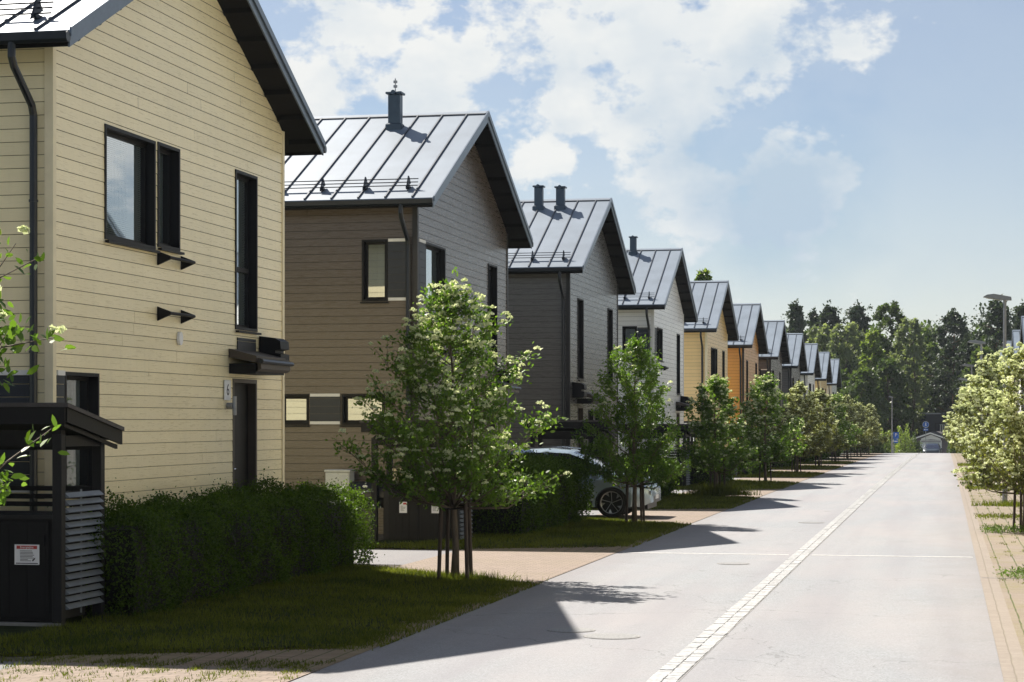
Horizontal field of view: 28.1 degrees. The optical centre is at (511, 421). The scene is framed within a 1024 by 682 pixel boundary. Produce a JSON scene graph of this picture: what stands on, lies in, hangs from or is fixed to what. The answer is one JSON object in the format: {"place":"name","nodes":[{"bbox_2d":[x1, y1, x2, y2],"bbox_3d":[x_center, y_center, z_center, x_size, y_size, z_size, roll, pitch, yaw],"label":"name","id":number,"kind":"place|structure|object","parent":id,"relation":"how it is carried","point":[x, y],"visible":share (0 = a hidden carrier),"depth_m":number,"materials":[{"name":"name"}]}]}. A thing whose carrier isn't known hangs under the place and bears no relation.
{"place":"outdoors","nodes":[
{"label":"outdoors","id":0,"kind":"place"},
{"bbox_2d":[0,225,75,504],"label":"young tree","id":1,"kind":"object","parent":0,"point":[13,329],"visible":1,"depth_m":11.91,"materials":[{"name":"green plant"}]},
{"bbox_2d":[0,661,318,681],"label":"driveway","id":2,"kind":"structure","parent":0,"point":[172,674],"depth_m":18.15,"materials":[{"name":"beige gravel"}]},
{"bbox_2d":[0,565,505,653],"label":"lawn","id":3,"kind":"structure","parent":0,"point":[12,629],"depth_m":22.37,"materials":[{"name":"green plant"}]},
{"bbox_2d":[47,467,384,617],"bbox_3d":[-3.678,1.463,27.951,1.701,1.640,10.366,0,0,12],"label":"hedge","id":4,"kind":"object","parent":3,"relation":"on","point":[170,553],"visible":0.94,"depth_m":26.32,"materials":[{"name":"green plant"}]},
{"bbox_2d":[325,267,571,578],"bbox_3d":[-0.942,0.024,29.160,2.927,4.492,3.210,0,0,34],"label":"young tree","id":5,"kind":"object","parent":3,"relation":"on","point":[474,474],"visible":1,"depth_m":28.83,"materials":[{"name":"green plant"}]},
{"bbox_2d":[437,491,472,579],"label":"stakes","id":6,"kind":"object","parent":3,"relation":"on","point":[468,544],"visible":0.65,"depth_m":28.89,"materials":[{"name":"brown wood"}]},
{"bbox_2d":[390,568,549,583],"bbox_3d":[-0.636,2.175,28.956,2.298,0.150,1.865,0,0,-7],"label":"grass tuft","id":7,"kind":"object","parent":3,"relation":"on","point":[462,575],"visible":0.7,"depth_m":28.90,"materials":[{"name":"green plant"}]},
{"bbox_2d":[354,549,614,581],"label":"driveway","id":8,"kind":"structure","parent":0,"point":[535,566],"depth_m":33.03,"materials":[{"name":"beige concrete"}]},
{"bbox_2d":[360,521,660,547],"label":"lawn","id":9,"kind":"structure","parent":0,"point":[390,541],"depth_m":38.63,"materials":[{"name":"green plant"}]},
{"bbox_2d":[461,448,597,534],"bbox_3d":[0.356,1.392,43.765,2.187,1.853,7.708,0,0,12],"label":"hedge","id":10,"kind":"object","parent":9,"relation":"on","point":[562,505],"visible":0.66,"depth_m":42.26,"materials":[{"name":"green plant"}]},
{"bbox_2d":[570,331,699,521],"bbox_3d":[2.734,0.131,45.776,2.546,4.321,2.626,0,0,-23],"label":"young tree","id":11,"kind":"object","parent":9,"relation":"on","point":[633,469],"visible":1,"depth_m":45.54,"materials":[{"name":"green plant"}]},
{"bbox_2d":[625,472,644,522],"bbox_3d":[2.732,1.724,45.769,0.465,1.334,0.391,0,0,-8],"label":"tree support","id":12,"kind":"object","parent":9,"relation":"on","point":[642,505],"visible":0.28,"depth_m":45.65,"materials":[{"name":"brown wood"}]},
{"bbox_2d":[0,453,1023,681],"bbox_3d":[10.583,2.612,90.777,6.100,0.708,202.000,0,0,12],"label":"yard ground","id":13,"kind":"structure","parent":0,"point":[380,536],"depth_m":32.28,"materials":[{"name":"green plant"}]},
{"bbox_2d":[0,403,123,626],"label":"bin shelter","id":14,"kind":"object","parent":13,"relation":"on","point":[43,567],"visible":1,"depth_m":22.40,"materials":[{"name":"wood"}]},
{"bbox_2d":[0,520,48,618],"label":"cabinet door","id":15,"kind":"structure","parent":14,"relation":"in","point":[24,545],"depth_m":22.37,"materials":[{"name":"black paint"}]},
{"bbox_2d":[349,481,383,539],"bbox_3d":[-2.747,1.718,39.387,1.320,1.120,0.614,0,0,6],"label":"barbecue","id":16,"kind":"object","parent":13,"relation":"on","point":[363,485],"visible":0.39,"depth_m":39.18,"materials":[{"name":"metal"}]},
{"bbox_2d":[359,420,474,540],"bbox_3d":[-1.744,1.282,39.457,2.040,2.610,1.560,0,0,12],"label":"bin shelter","id":17,"kind":"object","parent":13,"relation":"on","point":[410,521],"visible":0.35,"depth_m":38.87,"materials":[{"name":"wood"}]},
{"bbox_2d":[388,488,418,539],"bbox_3d":[-2.067,1.802,38.876,0.590,1.070,0.047,0,0,12],"label":"cabinet door","id":18,"kind":"structure","parent":17,"relation":"in","point":[403,519],"depth_m":38.88,"materials":[{"name":"black paint"}]},
{"bbox_2d":[420,488,450,539],"bbox_3d":[-1.451,1.802,38.745,0.590,1.070,0.047,0,0,12],"label":"cabinet door","id":19,"kind":"structure","parent":17,"relation":"in","point":[429,517],"depth_m":38.76,"materials":[{"name":"black paint"}]},
{"bbox_2d":[524,420,616,463],"bbox_3d":[1.620,1.273,56.674,2.390,2.610,1.560,0,0,12],"label":"bin shelter","id":20,"kind":"object","parent":13,"relation":"on","point":[565,430],"visible":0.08,"depth_m":56.04,"materials":[{"name":"wood"}]},
{"bbox_2d":[623,424,693,485],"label":"bin shelter","id":21,"kind":"object","parent":13,"relation":"on","point":[686,435],"visible":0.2,"depth_m":72.64,"materials":[{"name":"wood"}]},
{"bbox_2d":[258,0,1023,346],"label":"sky","id":22,"kind":"structure","parent":0,"point":[815,152],"materials":[{"name":"blue"}]},
{"bbox_2d":[290,453,1003,681],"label":"road","id":23,"kind":"structure","parent":0,"point":[878,610],"depth_m":24.83,"materials":[{"name":"grey asphalt"}]},
{"bbox_2d":[547,627,594,632],"bbox_3d":[0.641,2.258,22.096,0.520,0.014,0.520,0,0,12],"label":"manhole cover","id":24,"kind":"object","parent":23,"relation":"on","point":[571,630],"visible":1,"depth_m":22.02,"materials":[{"name":"metal"}]},
{"bbox_2d":[583,633,639,639],"bbox_3d":[1.046,2.258,21.449,0.600,0.014,0.600,0,0,12],"label":"manhole cover","id":25,"kind":"object","parent":23,"relation":"on","point":[612,636],"visible":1,"depth_m":21.38,"materials":[{"name":"metal"}]},
{"bbox_2d":[646,453,919,681],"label":"sett channel","id":26,"kind":"object","parent":23,"relation":"on","point":[759,592],"visible":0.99,"depth_m":24.85,"materials":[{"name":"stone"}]},
{"bbox_2d":[623,552,972,557],"bbox_3d":[4.805,2.276,34.764,5.900,0.014,0.070,0,0,12],"label":"road joint","id":27,"kind":"object","parent":23,"relation":"on","point":[787,554],"visible":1,"depth_m":34.82,"materials":[{"name":"grey concrete"}]},
{"bbox_2d":[579,510,721,523],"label":"driveway","id":28,"kind":"structure","parent":0,"point":[688,517],"depth_m":49.66,"materials":[{"name":"beige concrete"}]},
{"bbox_2d":[502,446,660,517],"bbox_3d":[1.212,1.444,49.370,4.618,1.682,2.200,0,0,12],"label":"car","id":29,"kind":"object","parent":28,"relation":"on","point":[610,499],"visible":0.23,"depth_m":48.26,"materials":[{"name":"silver metal"}]},
{"bbox_2d":[594,496,723,508],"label":"lawn","id":30,"kind":"structure","parent":0,"point":[688,504],"depth_m":56.16,"materials":[{"name":"green plant"}]},
{"bbox_2d":[617,452,686,498],"bbox_3d":[3.910,1.583,60.691,2.027,1.601,7.597,0,0,12],"label":"hedge","id":31,"kind":"object","parent":30,"relation":"on","point":[672,485],"visible":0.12,"depth_m":62.09,"materials":[{"name":"green plant"}]},
{"bbox_2d":[658,372,760,489],"bbox_3d":[6.176,0.397,62.503,2.472,3.865,2.837,0,0,-39],"label":"young tree","id":32,"kind":"object","parent":30,"relation":"on","point":[710,456],"visible":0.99,"depth_m":62.27,"materials":[{"name":"green plant"}]},
{"bbox_2d":[680,480,763,495],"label":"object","id":33,"kind":"object","parent":30,"relation":"on","point":[727,490],"visible":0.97,"depth_m":62.11,"materials":[{"name":"green plant"}]},
{"bbox_2d":[734,478,808,481],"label":"driveway","id":34,"kind":"structure","parent":0,"point":[789,479],"depth_m":83.47,"materials":[{"name":"white concrete"}]},
{"bbox_2d":[816,458,859,459],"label":"lawn","id":35,"kind":"structure","parent":0,"point":[840,459],"depth_m":139.53,"materials":[{"name":"green plant"}]},
{"bbox_2d":[837,394,873,457],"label":"young tree","id":36,"kind":"object","parent":35,"relation":"on","point":[848,401],"visible":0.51,"depth_m":145.90,"materials":[{"name":"green plant"}]},
{"bbox_2d":[830,455,866,456],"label":"lawn","id":37,"kind":"structure","parent":0,"point":[849,456],"depth_m":157.51,"materials":[{"name":"green plant"}]},
{"bbox_2d":[845,402,881,455],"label":"young tree","id":38,"kind":"object","parent":37,"relation":"on","point":[862,410],"visible":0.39,"depth_m":162.60,"materials":[{"name":"green plant"}]},
{"bbox_2d":[858,404,891,453],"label":"young tree","id":39,"kind":"object","parent":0,"point":[872,412],"visible":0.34,"depth_m":179.29,"materials":[{"name":"green plant"}]},
{"bbox_2d":[953,453,1023,654],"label":"pavement","id":40,"kind":"structure","parent":0,"point":[1012,592],"depth_m":36.53,"materials":[{"name":"concrete"}]},
{"bbox_2d":[942,388,1000,453],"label":"blossoming tree","id":41,"kind":"object","parent":40,"relation":"on","point":[962,421],"visible":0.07,"depth_m":102.06,"materials":[{"name":"green plant"}]},
{"bbox_2d":[942,350,1023,477],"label":"blossoming tree","id":42,"kind":"object","parent":40,"relation":"on","point":[976,426],"visible":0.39,"depth_m":72.28,"materials":[{"name":"green plant"}]},
{"bbox_2d":[949,341,1023,530],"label":"blossoming tree","id":43,"kind":"object","parent":40,"relation":"on","point":[1004,409],"visible":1,"depth_m":42.03,"materials":[{"name":"green plant"}]},
{"bbox_2d":[971,499,1022,506],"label":"grass tuft","id":44,"kind":"object","parent":40,"relation":"on","point":[1002,503],"visible":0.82,"depth_m":55.65,"materials":[{"name":"green plant"}]},
{"bbox_2d":[983,294,1011,502],"bbox_3d":[13.445,-0.555,56.644,0.760,5.940,0.300,0,0,12],"label":"street lamp","id":45,"kind":"object","parent":40,"relation":"on","point":[1004,298],"visible":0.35,"depth_m":56.56,"materials":[{"name":"metal"}]},
{"bbox_2d":[975,510,1022,519],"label":"grass tuft","id":46,"kind":"object","parent":40,"relation":"on","point":[1009,516],"visible":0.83,"depth_m":49.05,"materials":[{"name":"green plant"}]},
{"bbox_2d":[992,563,1023,580],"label":"weed tuft","id":47,"kind":"object","parent":40,"relation":"on","point":[1018,571],"visible":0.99,"depth_m":29.66,"materials":[{"name":"green plant"}]},
{"bbox_2d":[1012,481,1022,531],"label":"tree support","id":48,"kind":"object","parent":40,"relation":"on","point":[1014,507],"visible":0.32,"depth_m":42.31,"materials":[{"name":"brown wood"}]},
{"bbox_3d":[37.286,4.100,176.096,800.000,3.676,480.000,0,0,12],"label":"ground","id":49,"kind":"structure","parent":0,"visible":0},
{"bbox_2d":[0,0,326,520],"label":"row house","id":50,"kind":"structure","parent":49,"relation":"on","point":[147,147],"depth_m":27.51,"materials":[{"name":"wood"}]},
{"bbox_2d":[64,372,98,492],"bbox_3d":[-5.727,0.145,25.305,0.890,1.490,1.040,0,0,12],"label":"window","id":51,"kind":"structure","parent":50,"relation":"in","point":[81,389],"depth_m":25.51,"materials":[{"name":"glass"}]},
{"bbox_2d":[103,124,159,252],"bbox_3d":[-5.380,-3.017,26.811,0.945,1.505,1.730,0,0,12],"label":"window","id":52,"kind":"structure","parent":50,"relation":"in","point":[129,219],"depth_m":27.01,"materials":[{"name":"glass"}]},
{"bbox_2d":[156,142,184,254],"bbox_3d":[-5.103,-3.048,28.122,0.945,1.465,0.850,0,0,12],"label":"window","id":53,"kind":"structure","parent":50,"relation":"in","point":[168,157],"depth_m":28.37,"materials":[{"name":"glass"}]},
{"bbox_2d":[232,378,256,491],"bbox_3d":[-4.027,0.630,31.093,0.420,2.540,1.090,0,0,12],"label":"door","id":54,"kind":"structure","parent":50,"relation":"in","point":[244,430],"depth_m":31.43,"materials":[{"name":"paint"}]},
{"bbox_2d":[234,169,261,334],"bbox_3d":[-4.444,-2.558,31.233,0.945,2.445,1.030,0,0,12],"label":"window","id":55,"kind":"structure","parent":50,"relation":"in","point":[246,185],"depth_m":31.53,"materials":[{"name":"glass"}]},
{"bbox_2d":[324,469,354,495],"bbox_3d":[-3.461,1.650,41.102,0.540,1.360,0.412,0,0,12],"label":"utility cabinet","id":56,"kind":"object","parent":49,"relation":"on","point":[341,475],"visible":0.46,"depth_m":40.93,"materials":[{"name":"beige metal"}]},
{"bbox_2d":[285,78,533,533],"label":"row house","id":57,"kind":"structure","parent":49,"relation":"on","point":[392,212],"depth_m":41.75,"materials":[{"name":"wood"}]},
{"bbox_2d":[285,394,309,426],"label":"window","id":58,"kind":"structure","parent":57,"relation":"in","point":[299,403],"depth_m":41.91,"materials":[{"name":"glass"}]},
{"bbox_2d":[340,394,384,426],"bbox_3d":[-2.937,-0.217,41.864,0.950,0.665,0.945,0,0,12],"label":"window","id":59,"kind":"structure","parent":57,"relation":"in","point":[348,413],"depth_m":41.63,"materials":[{"name":"glass"}]},
{"bbox_2d":[360,239,387,303],"bbox_3d":[-2.697,-3.032,41.813,0.580,1.295,0.945,0,0,12],"label":"window","id":60,"kind":"structure","parent":57,"relation":"in","point":[379,264],"depth_m":41.56,"materials":[{"name":"glass"}]},
{"bbox_2d":[425,242,445,304],"bbox_3d":[-1.999,-3.047,42.782,0.945,1.265,1.760,0,0,12],"label":"window","id":61,"kind":"structure","parent":57,"relation":"in","point":[435,256],"depth_m":43.20,"materials":[{"name":"glass"}]},
{"bbox_2d":[481,263,499,368],"bbox_3d":[-0.852,-2.457,48.197,0.945,2.445,0.990,0,0,12],"label":"window","id":62,"kind":"structure","parent":57,"relation":"in","point":[492,269],"depth_m":48.53,"materials":[{"name":"glass"}]},
{"bbox_2d":[508,184,635,456],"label":"row house","id":63,"kind":"structure","parent":49,"relation":"on","point":[570,277],"depth_m":58.78,"materials":[{"name":"wood"}]},
{"bbox_2d":[577,298,585,381],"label":"window","id":64,"kind":"structure","parent":63,"relation":"in","point":[580,302],"depth_m":60.15,"materials":[{"name":"glass"}]},
{"bbox_2d":[608,308,612,381],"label":"window","id":65,"kind":"structure","parent":63,"relation":"in","point":[610,311],"depth_m":65.44,"materials":[{"name":"glass"}]},
{"bbox_2d":[618,235,697,457],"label":"row house","id":66,"kind":"structure","parent":49,"relation":"on","point":[659,307],"depth_m":77.64,"materials":[{"name":"wood"}]},
{"bbox_2d":[622,326,636,361],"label":"window","id":67,"kind":"structure","parent":66,"relation":"in","point":[627,331],"depth_m":75.06,"materials":[{"name":"glass"}]},
{"bbox_2d":[656,327,663,361],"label":"window","id":68,"kind":"structure","parent":66,"relation":"in","point":[659,331],"depth_m":76.99,"materials":[{"name":"glass"}]},
{"bbox_2d":[669,334,679,394],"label":"window","id":69,"kind":"structure","parent":66,"relation":"in","point":[678,335],"depth_m":82.04,"materials":[{"name":"glass"}]},
{"bbox_2d":[694,268,712,280],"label":"birch tree","id":70,"kind":"object","parent":49,"relation":"on","point":[702,275],"visible":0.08,"depth_m":149.85,"materials":[{"name":"green plant"}]},
{"bbox_2d":[684,280,738,446],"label":"row house","id":71,"kind":"structure","parent":49,"relation":"on","point":[710,333],"depth_m":92.93,"materials":[{"name":"wood"}]},
{"bbox_2d":[728,303,767,439],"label":"row house","id":72,"kind":"structure","parent":49,"relation":"on","point":[747,348],"depth_m":109.65,"materials":[{"name":"metal"}]},
{"bbox_2d":[759,320,790,442],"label":"row house","id":73,"kind":"structure","parent":49,"relation":"on","point":[775,358],"depth_m":127.74,"materials":[{"name":"metal"}]},
{"bbox_2d":[782,333,807,437],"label":"row house","id":74,"kind":"structure","parent":49,"relation":"on","point":[794,368],"depth_m":143.78,"materials":[{"name":"metal"}]},
{"bbox_2d":[782,298,813,343],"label":"pine tree","id":75,"kind":"object","parent":49,"relation":"on","point":[798,323],"visible":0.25,"depth_m":261.57,"materials":[{"name":"green plant"}]},
{"bbox_2d":[800,343,820,433],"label":"row house","id":76,"kind":"structure","parent":49,"relation":"on","point":[811,374],"depth_m":161.35,"materials":[{"name":"metal"}]},
{"bbox_2d":[803,306,820,343],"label":"pine tree","id":77,"kind":"object","parent":49,"relation":"on","point":[812,321],"visible":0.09,"depth_m":267.70,"materials":[{"name":"green plant"}]},
{"bbox_2d":[805,323,836,357],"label":"willow tree","id":78,"kind":"object","parent":49,"relation":"on","point":[822,337],"visible":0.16,"depth_m":249.61,"materials":[{"name":"green plant"}]},
{"bbox_2d":[815,352,832,417],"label":"row house","id":79,"kind":"structure","parent":49,"relation":"on","point":[826,373],"depth_m":178.05,"materials":[{"name":"metal"}]},
{"bbox_2d":[813,299,847,367],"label":"pine tree","id":80,"kind":"object","parent":49,"relation":"on","point":[829,313],"visible":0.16,"depth_m":263.59,"materials":[{"name":"green plant"}]},
{"bbox_2d":[827,359,841,412],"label":"row house","id":81,"kind":"structure","parent":49,"relation":"on","point":[836,377],"depth_m":194.72,"materials":[{"name":"metal"}]},
{"bbox_2d":[823,321,869,451],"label":"willow tree","id":82,"kind":"object","parent":49,"relation":"on","point":[847,354],"visible":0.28,"depth_m":244.90,"materials":[{"name":"green plant"}]},
{"bbox_2d":[840,299,876,373],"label":"pine tree","id":83,"kind":"object","parent":49,"relation":"on","point":[857,314],"visible":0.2,"depth_m":261.34,"materials":[{"name":"green plant"}]},
{"bbox_2d":[840,367,891,452],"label":"broadleaf tree","id":84,"kind":"object","parent":49,"relation":"on","point":[857,383],"visible":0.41,"depth_m":230.87,"materials":[{"name":"green plant"}]},
{"bbox_2d":[856,329,888,428],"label":"birch tree","id":85,"kind":"object","parent":49,"relation":"on","point":[871,342],"visible":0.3,"depth_m":239.59,"materials":[{"name":"green plant"}]},
{"bbox_2d":[851,299,926,439],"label":"broadleaf tree","id":86,"kind":"object","parent":49,"relation":"on","point":[893,310],"visible":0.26,"depth_m":251.08,"materials":[{"name":"green plant"}]},
{"bbox_2d":[786,319,999,390],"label":"wood","id":87,"kind":"object","parent":49,"relation":"on","point":[928,331],"visible":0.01,"depth_m":274.26,"materials":[{"name":"green plant"}]},
{"bbox_2d":[868,357,918,449],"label":"broadleaf tree","id":88,"kind":"object","parent":49,"relation":"on","point":[901,412],"visible":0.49,"depth_m":235.00,"materials":[{"name":"green plant"}]},
{"bbox_2d":[895,423,917,452],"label":"bush","id":89,"kind":"object","parent":49,"relation":"on","point":[904,437],"visible":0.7,"depth_m":211.77,"materials":[{"name":"green plant"}]},
{"bbox_2d":[887,317,933,437],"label":"willow tree","id":90,"kind":"object","parent":49,"relation":"on","point":[921,385],"visible":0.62,"depth_m":243.33,"materials":[{"name":"green plant"}]},
{"bbox_2d":[916,342,947,422],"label":"broadleaf tree","id":91,"kind":"object","parent":49,"relation":"on","point":[933,347],"visible":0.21,"depth_m":262.99,"materials":[{"name":"green plant"}]},
{"bbox_2d":[913,431,952,452],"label":"garage","id":92,"kind":"structure","parent":49,"relation":"on","point":[936,437],"depth_m":229.60,"materials":[{"name":"tile"}]},
{"bbox_2d":[921,413,949,436],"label":"dark building","id":93,"kind":"structure","parent":49,"relation":"on","point":[934,420],"depth_m":242.66,"materials":[{"name":"metal"}]},
{"bbox_2d":[907,307,974,412],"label":"pine tree","id":94,"kind":"object","parent":49,"relation":"on","point":[954,323],"visible":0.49,"depth_m":255.16,"materials":[{"name":"green plant"}]},
{"bbox_2d":[946,328,981,400],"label":"pine tree","id":95,"kind":"object","parent":49,"relation":"on","point":[958,361],"visible":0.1,"depth_m":249.71,"materials":[{"name":"green plant"}]},
{"bbox_2d":[950,345,1000,428],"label":"broadleaf tree","id":96,"kind":"object","parent":49,"relation":"on","point":[986,350],"visible":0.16,"depth_m":235.27,"materials":[{"name":"green plant"}]},
{"bbox_2d":[940,294,1020,420],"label":"pine tree","id":97,"kind":"object","parent":49,"relation":"on","point":[994,316],"visible":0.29,"depth_m":239.46,"materials":[{"name":"green plant"}]},
{"bbox_2d":[951,453,1023,681],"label":"kerb course","id":98,"kind":"object","parent":49,"relation":"on","point":[1010,653],"visible":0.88,"depth_m":24.93,"materials":[{"name":"brick"}]},
{"bbox_2d":[992,298,1023,344],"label":"pine tree","id":99,"kind":"object","parent":49,"relation":"on","point":[1019,312],"visible":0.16,"depth_m":243.54,"materials":[{"name":"green plant"}]},
{"bbox_2d":[1011,330,1023,460],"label":"row house","id":100,"kind":"structure","parent":49,"relation":"on","point":[1015,337],"depth_m":139.77,"materials":[{"name":"metal"}]},
{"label":"lawn","id":101,"kind":"structure","parent":0,"visible":0},
{"bbox_2d":[675,446,737,485],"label":"hedge","id":102,"kind":"object","parent":101,"relation":"on","point":[700,476],"visible":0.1,"depth_m":74.28,"materials":[{"name":"green plant"}]},
{"bbox_2d":[728,372,811,480],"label":"young tree","id":103,"kind":"object","parent":101,"relation":"on","point":[755,418],"visible":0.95,"depth_m":78.92,"materials":[{"name":"green plant"}]},
{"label":"lawn","id":104,"kind":"structure","parent":0,"visible":0},
{"bbox_2d":[722,446,771,474],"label":"hedge","id":105,"kind":"object","parent":104,"relation":"on","point":[755,470],"visible":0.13,"depth_m":91.02,"materials":[{"name":"green plant"}]},
{"bbox_2d":[766,380,838,471],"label":"young tree","id":106,"kind":"object","parent":104,"relation":"on","point":[797,404],"visible":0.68,"depth_m":95.78,"materials":[{"name":"green plant"}]},
{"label":"lawn","id":107,"kind":"structure","parent":0,"visible":0},
{"bbox_2d":[798,388,850,464],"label":"young tree","id":108,"kind":"object","parent":107,"relation":"on","point":[822,401],"visible":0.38,"depth_m":112.33,"materials":[{"name":"green plant"}]},
{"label":"lawn","id":109,"kind":"structure","parent":0,"visible":0},
{"bbox_2d":[823,392,862,460],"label":"young tree","id":110,"kind":"object","parent":109,"relation":"on","point":[841,409],"visible":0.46,"depth_m":129.14,"materials":[{"name":"green plant"}]},
{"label":"cross street","id":111,"kind":"structure","parent":0,"visible":0},
{"bbox_2d":[922,443,941,452],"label":"car","id":112,"kind":"object","parent":111,"relation":"on","point":[933,448],"visible":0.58,"depth_m":216.76,"materials":[{"name":"blue paint"}]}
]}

